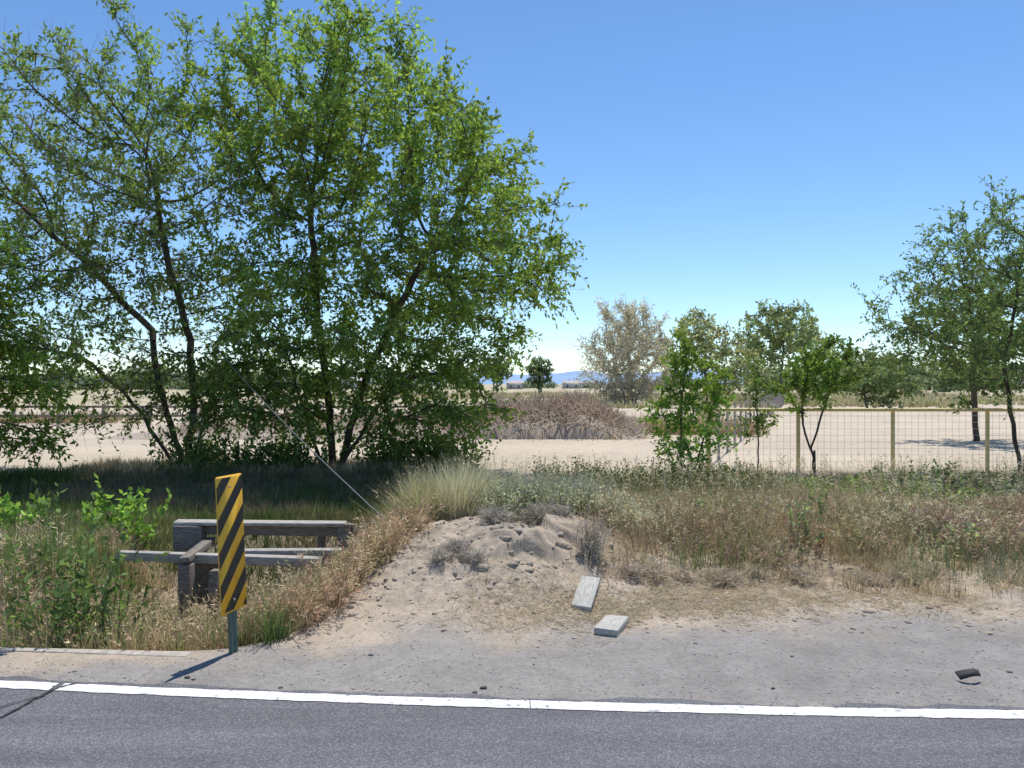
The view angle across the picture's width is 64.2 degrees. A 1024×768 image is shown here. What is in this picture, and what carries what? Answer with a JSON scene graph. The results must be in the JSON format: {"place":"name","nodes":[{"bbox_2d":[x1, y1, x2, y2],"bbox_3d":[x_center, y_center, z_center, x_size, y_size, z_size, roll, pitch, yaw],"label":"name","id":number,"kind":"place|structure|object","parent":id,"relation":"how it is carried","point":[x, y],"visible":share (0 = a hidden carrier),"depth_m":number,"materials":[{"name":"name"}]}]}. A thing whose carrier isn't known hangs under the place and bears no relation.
{"place":"outdoors","nodes":[
{"label":"outdoors","id":0,"kind":"place"},
{"bbox_2d":[337,377,361,388],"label":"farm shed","id":1,"kind":"structure","parent":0,"point":[354,383],"depth_m":286.00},
{"bbox_2d":[0,384,1023,707],"bbox_3d":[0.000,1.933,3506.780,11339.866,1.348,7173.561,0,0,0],"label":"ground","id":2,"kind":"structure","parent":0,"point":[948,434],"depth_m":6.04,"materials":[{"name":"soil"}]},
{"bbox_2d":[0,209,109,476],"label":"elm tree","id":3,"kind":"object","parent":2,"relation":"on","point":[40,391],"visible":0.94,"depth_m":15.54,"materials":[{"name":"green plant"}]},
{"bbox_2d":[0,478,170,649],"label":"leafy weeds","id":4,"kind":"object","parent":2,"relation":"on","point":[65,607],"visible":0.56,"depth_m":6.08,"materials":[{"name":"green plant"}]},
{"bbox_2d":[0,473,171,549],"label":"broadleaf shrub","id":5,"kind":"object","parent":2,"relation":"on","point":[126,517],"visible":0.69,"depth_m":9.54,"materials":[{"name":"green plant"}]},
{"bbox_2d":[0,647,191,656],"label":"concrete headwall","id":6,"kind":"object","parent":2,"relation":"on","point":[117,652],"visible":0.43,"depth_m":5.50,"materials":[{"name":"grey concrete"}]},
{"bbox_2d":[1,603,218,650],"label":"leafy weeds","id":7,"kind":"object","parent":2,"relation":"on","point":[16,624],"visible":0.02,"depth_m":5.83,"materials":[{"name":"green plant"}]},
{"bbox_2d":[0,0,307,464],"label":"elm tree","id":8,"kind":"object","parent":2,"relation":"on","point":[52,226],"visible":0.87,"depth_m":16.85,"materials":[{"name":"green plant"}]},
{"bbox_2d":[215,473,246,654],"bbox_3d":[-1.901,1.407,5.503,0.101,1.586,0.314,0,0,14],"label":"object marker sign","id":9,"kind":"object","parent":2,"relation":"on","point":[231,545],"visible":0.97,"depth_m":5.49,"materials":[{"name":"yellow metal"}]},
{"bbox_2d":[115,519,354,622],"bbox_3d":[-2.862,1.907,8.551,2.232,0.840,1.221,0,0,0],"label":"wooden headgate","id":10,"kind":"object","parent":2,"relation":"on","point":[193,559],"visible":0.66,"depth_m":8.50,"materials":[{"name":"grey wood"}]},
{"bbox_2d":[1,403,512,424],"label":"wooden fence","id":11,"kind":"object","parent":2,"relation":"on","point":[102,415],"visible":0.12,"depth_m":35.90,"materials":[{"name":"brown wood"}]},
{"bbox_2d":[206,336,381,515],"bbox_3d":[-3.410,0.451,11.891,0.045,2.814,9.719,0,0,-32],"label":"guy wire","id":12,"kind":"object","parent":2,"relation":"on","point":[298,437],"visible":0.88,"depth_m":10.81,"materials":[{"name":"metal"}]},
{"bbox_2d":[142,415,504,475],"bbox_3d":[-4.076,1.256,17.406,7.874,1.234,2.991,0,0,0],"label":"shrub understory","id":13,"kind":"object","parent":2,"relation":"on","point":[276,451],"visible":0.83,"depth_m":16.73,"materials":[{"name":"green plant"}]},
{"bbox_2d":[127,0,589,470],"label":"elm tree","id":14,"kind":"object","parent":2,"relation":"on","point":[466,144],"visible":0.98,"depth_m":16.20,"materials":[{"name":"green plant"}]},
{"bbox_2d":[94,386,651,440],"bbox_3d":[-4.526,1.208,28.901,18.949,2.305,6.986,0,0,0],"label":"brush pile","id":15,"kind":"object","parent":2,"relation":"on","point":[570,415],"visible":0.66,"depth_m":27.26,"materials":[{"name":"brown plant"}]},
{"bbox_2d":[421,529,491,571],"bbox_3d":[-0.447,1.455,7.095,0.658,0.376,0.610,0,0,0],"label":"tumbleweed","id":16,"kind":"object","parent":2,"relation":"on","point":[455,547],"visible":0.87,"depth_m":6.98,"materials":[{"name":"grey plant"}]},
{"bbox_2d":[184,675,774,693],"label":"dark stones","id":17,"kind":"object","parent":2,"relation":"on","point":[475,692],"visible":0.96,"depth_m":4.85,"materials":[{"name":"grey stone"}]},
{"bbox_2d":[478,356,514,391],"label":"cottonwood tree","id":18,"kind":"object","parent":2,"relation":"on","point":[504,372],"visible":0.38,"depth_m":139.44,"materials":[{"name":"green plant"}]},
{"bbox_2d":[472,502,533,528],"bbox_3d":[-0.092,1.301,7.655,0.665,0.426,0.501,0,0,33],"label":"tumbleweed","id":19,"kind":"object","parent":2,"relation":"on","point":[494,514],"visible":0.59,"depth_m":7.64,"materials":[{"name":"grey plant"}]},
{"bbox_2d":[0,390,1023,439],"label":"field scrub","id":20,"kind":"object","parent":2,"relation":"on","point":[851,401],"visible":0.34,"depth_m":67.32,"materials":[{"name":"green plant"}]},
{"bbox_2d":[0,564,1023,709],"bbox_3d":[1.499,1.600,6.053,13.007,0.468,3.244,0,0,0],"label":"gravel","id":21,"kind":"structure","parent":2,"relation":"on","point":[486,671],"depth_m":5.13,"materials":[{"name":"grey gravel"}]},
{"bbox_2d":[0,352,1023,392],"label":"distant treeline","id":22,"kind":"object","parent":2,"relation":"on","point":[554,385],"visible":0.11,"depth_m":256.92,"materials":[{"name":"green plant"}]},
{"bbox_2d":[506,380,523,388],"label":"farm shed","id":23,"kind":"structure","parent":2,"relation":"on","point":[514,384],"depth_m":297.50,"materials":[{"name":"white metal"}]},
{"bbox_2d":[17,488,1023,650],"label":"cheatgrass","id":24,"kind":"object","parent":2,"relation":"on","point":[347,582],"visible":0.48,"depth_m":7.83,"materials":[{"name":"beige plant"}]},
{"bbox_2d":[524,355,554,392],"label":"cottonwood tree","id":25,"kind":"object","parent":2,"relation":"on","point":[539,378],"visible":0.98,"depth_m":149.49,"materials":[{"name":"green plant"}]},
{"bbox_2d":[517,498,575,525],"bbox_3d":[0.330,1.327,8.105,0.555,0.470,0.656,0,0,-26],"label":"tumbleweed","id":26,"kind":"object","parent":2,"relation":"on","point":[538,513],"visible":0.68,"depth_m":8.04,"materials":[{"name":"grey plant"}]},
{"bbox_2d":[468,468,652,523],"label":"kochia weeds","id":27,"kind":"object","parent":2,"relation":"on","point":[513,500],"visible":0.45,"depth_m":8.50,"materials":[{"name":"green plant"}]},
{"bbox_2d":[562,381,580,387],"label":"farm shed","id":28,"kind":"structure","parent":2,"relation":"on","point":[568,384],"depth_m":327.00,"materials":[{"name":"white metal"}]},
{"bbox_2d":[571,576,599,611],"bbox_3d":[0.599,1.699,6.619,0.163,0.053,0.506,3,15,14],"label":"concrete slab","id":29,"kind":"object","parent":2,"relation":"on","point":[588,585],"visible":0.94,"depth_m":6.58,"materials":[{"name":"grey concrete"}]},
{"bbox_2d":[571,503,615,563],"bbox_3d":[0.733,1.364,7.251,0.417,0.599,0.420,0,0,0],"label":"dead bush","id":30,"kind":"object","parent":2,"relation":"on","point":[594,550],"visible":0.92,"depth_m":7.24,"materials":[{"name":"grey plant"}]},
{"bbox_2d":[594,615,628,636],"bbox_3d":[0.736,1.778,6.021,0.173,0.054,0.363,0,1,22],"label":"concrete slab","id":31,"kind":"object","parent":2,"relation":"on","point":[610,625],"visible":1,"depth_m":5.94,"materials":[{"name":"grey concrete"}]},
{"bbox_2d":[572,294,675,405],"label":"bare cottonwood tree","id":32,"kind":"object","parent":2,"relation":"on","point":[625,340],"visible":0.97,"depth_m":69.10,"materials":[{"name":"beige plant"}]},
{"bbox_2d":[613,555,707,587],"bbox_3d":[1.300,1.688,7.210,0.875,0.335,0.685,0,0,0],"label":"tumbleweed","id":33,"kind":"object","parent":2,"relation":"on","point":[662,571],"visible":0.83,"depth_m":7.14,"materials":[{"name":"beige plant"}]},
{"bbox_2d":[528,451,793,496],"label":"dark weeds","id":34,"kind":"object","parent":2,"relation":"on","point":[663,477],"visible":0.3,"depth_m":13.81,"materials":[{"name":"green plant"}]},
{"bbox_2d":[306,513,1022,634],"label":"dirt clods","id":35,"kind":"object","parent":2,"relation":"on","point":[481,566],"visible":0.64,"depth_m":6.70,"materials":[{"name":"soil"}]},
{"bbox_2d":[633,323,738,480],"bbox_3d":[3.210,0.614,14.937,1.934,3.472,1.491,0,0,0],"label":"young elm tree","id":36,"kind":"object","parent":2,"relation":"on","point":[712,387],"visible":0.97,"depth_m":14.90,"materials":[{"name":"green plant"}]},
{"bbox_2d":[390,538,1023,655],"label":"straw litter","id":37,"kind":"object","parent":2,"relation":"on","point":[715,604],"visible":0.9,"depth_m":6.56,"materials":[{"name":"beige plant"}]},
{"bbox_2d":[660,305,774,401],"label":"cottonwood tree","id":38,"kind":"object","parent":2,"relation":"on","point":[706,343],"visible":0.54,"depth_m":74.32,"materials":[{"name":"green plant"}]},
{"bbox_2d":[706,393,784,464],"bbox_3d":[14.075,1.256,44.650,0.069,1.411,58.256,0,0,20],"label":"wire fence","id":39,"kind":"object","parent":2,"relation":"on","point":[776,401],"visible":0.43,"depth_m":25.69,"materials":[{"name":"grey metal"}]},
{"bbox_2d":[729,348,782,473],"bbox_3d":[4.582,0.791,15.566,0.966,3.018,0.948,0,0,34],"label":"young elm tree","id":40,"kind":"object","parent":2,"relation":"on","point":[759,419],"visible":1,"depth_m":15.60,"materials":[{"name":"green plant"}]},
{"bbox_2d":[695,560,836,591],"bbox_3d":[2.254,1.755,7.338,1.312,0.358,0.727,0,0,0],"label":"tumbleweed","id":41,"kind":"object","parent":2,"relation":"on","point":[721,577],"visible":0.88,"depth_m":7.28,"materials":[{"name":"beige plant"}]},
{"bbox_2d":[718,298,847,397],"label":"cottonwood tree","id":42,"kind":"object","parent":2,"relation":"on","point":[788,331],"visible":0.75,"depth_m":78.94,"materials":[{"name":"green plant"}]},
{"bbox_2d":[761,333,870,472],"bbox_3d":[6.130,0.599,16.645,2.086,3.302,1.435,0,0,0],"label":"young elm tree","id":43,"kind":"object","parent":2,"relation":"on","point":[835,366],"visible":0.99,"depth_m":16.52,"materials":[{"name":"green plant"}]},
{"bbox_2d":[631,488,1023,568],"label":"kochia weeds","id":44,"kind":"object","parent":2,"relation":"on","point":[910,543],"visible":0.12,"depth_m":8.08,"materials":[{"name":"green plant"}]},
{"bbox_2d":[637,458,1023,499],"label":"green weeds","id":45,"kind":"object","parent":2,"relation":"on","point":[919,485],"visible":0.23,"depth_m":14.62,"materials":[{"name":"green plant"}]},
{"bbox_2d":[694,475,981,557],"bbox_3d":[3.934,1.370,8.625,3.772,0.684,1.547,0,0,0],"label":"milkweed","id":46,"kind":"object","parent":2,"relation":"on","point":[802,514],"visible":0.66,"depth_m":8.35,"materials":[{"name":"green plant"}]},
{"bbox_2d":[707,408,1023,471],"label":"pipe fence","id":47,"kind":"object","parent":2,"relation":"on","point":[987,411],"visible":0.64,"depth_m":16.95,"materials":[{"name":"beige paint"}]},
{"bbox_2d":[817,348,925,407],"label":"cottonwood tree","id":48,"kind":"object","parent":2,"relation":"on","point":[877,385],"visible":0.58,"depth_m":57.59,"materials":[{"name":"green plant"}]},
{"bbox_2d":[842,553,967,589],"bbox_3d":[3.555,1.727,7.381,1.162,0.392,0.741,0,0,0],"label":"tumbleweed","id":49,"kind":"object","parent":2,"relation":"on","point":[890,578],"visible":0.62,"depth_m":7.31,"materials":[{"name":"beige plant"}]},
{"bbox_2d":[846,171,1023,474],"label":"willow tree","id":50,"kind":"object","parent":2,"relation":"on","point":[1007,349],"visible":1,"depth_m":16.20,"materials":[{"name":"green plant"}]},
{"bbox_2d":[884,271,1023,440],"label":"elm tree","id":51,"kind":"object","parent":2,"relation":"on","point":[973,402],"visible":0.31,"depth_m":25.92,"materials":[{"name":"green plant"}]},
{"bbox_2d":[955,669,980,679],"bbox_3d":[2.781,1.764,4.964,0.136,0.062,0.071,0,0,10],"label":"tyre scrap","id":52,"kind":"object","parent":2,"relation":"on","point":[964,674],"visible":1,"depth_m":4.96,"materials":[{"name":"rubber"}]},
{"bbox_2d":[0,676,1023,767],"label":"asphalt road","id":53,"kind":"structure","parent":0,"point":[54,728],"depth_m":4.17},
{"bbox_2d":[0,682,77,716],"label":"road crack","id":54,"kind":"object","parent":53,"relation":"on","point":[33,698],"visible":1,"depth_m":4.62,"materials":[{"name":"black asphalt"}]},
{"bbox_2d":[0,680,1023,718],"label":"white edge line","id":55,"kind":"object","parent":53,"relation":"on","point":[741,709],"visible":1,"depth_m":4.56,"materials":[{"name":"paint"}]},
{"bbox_2d":[0,446,1023,650],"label":"dry grass","id":56,"kind":"structure","parent":0,"point":[453,492],"depth_m":8.49,"materials":[{"name":"beige plant"}]},
{"bbox_2d":[0,460,1023,650],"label":"green grass","id":57,"kind":"structure","parent":0,"point":[306,506],"depth_m":10.68,"materials":[{"name":"green plant"}]},
{"bbox_2d":[0,0,1023,375],"label":"sky","id":58,"kind":"structure","parent":0,"point":[724,157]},
{"bbox_2d":[6,370,1023,383],"bbox_3d":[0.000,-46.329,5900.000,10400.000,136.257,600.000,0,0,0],"label":"mountain range","id":59,"kind":"structure","parent":0,"point":[558,378],"depth_m":5888.83,"materials":[{"name":"stone"}]}
]}

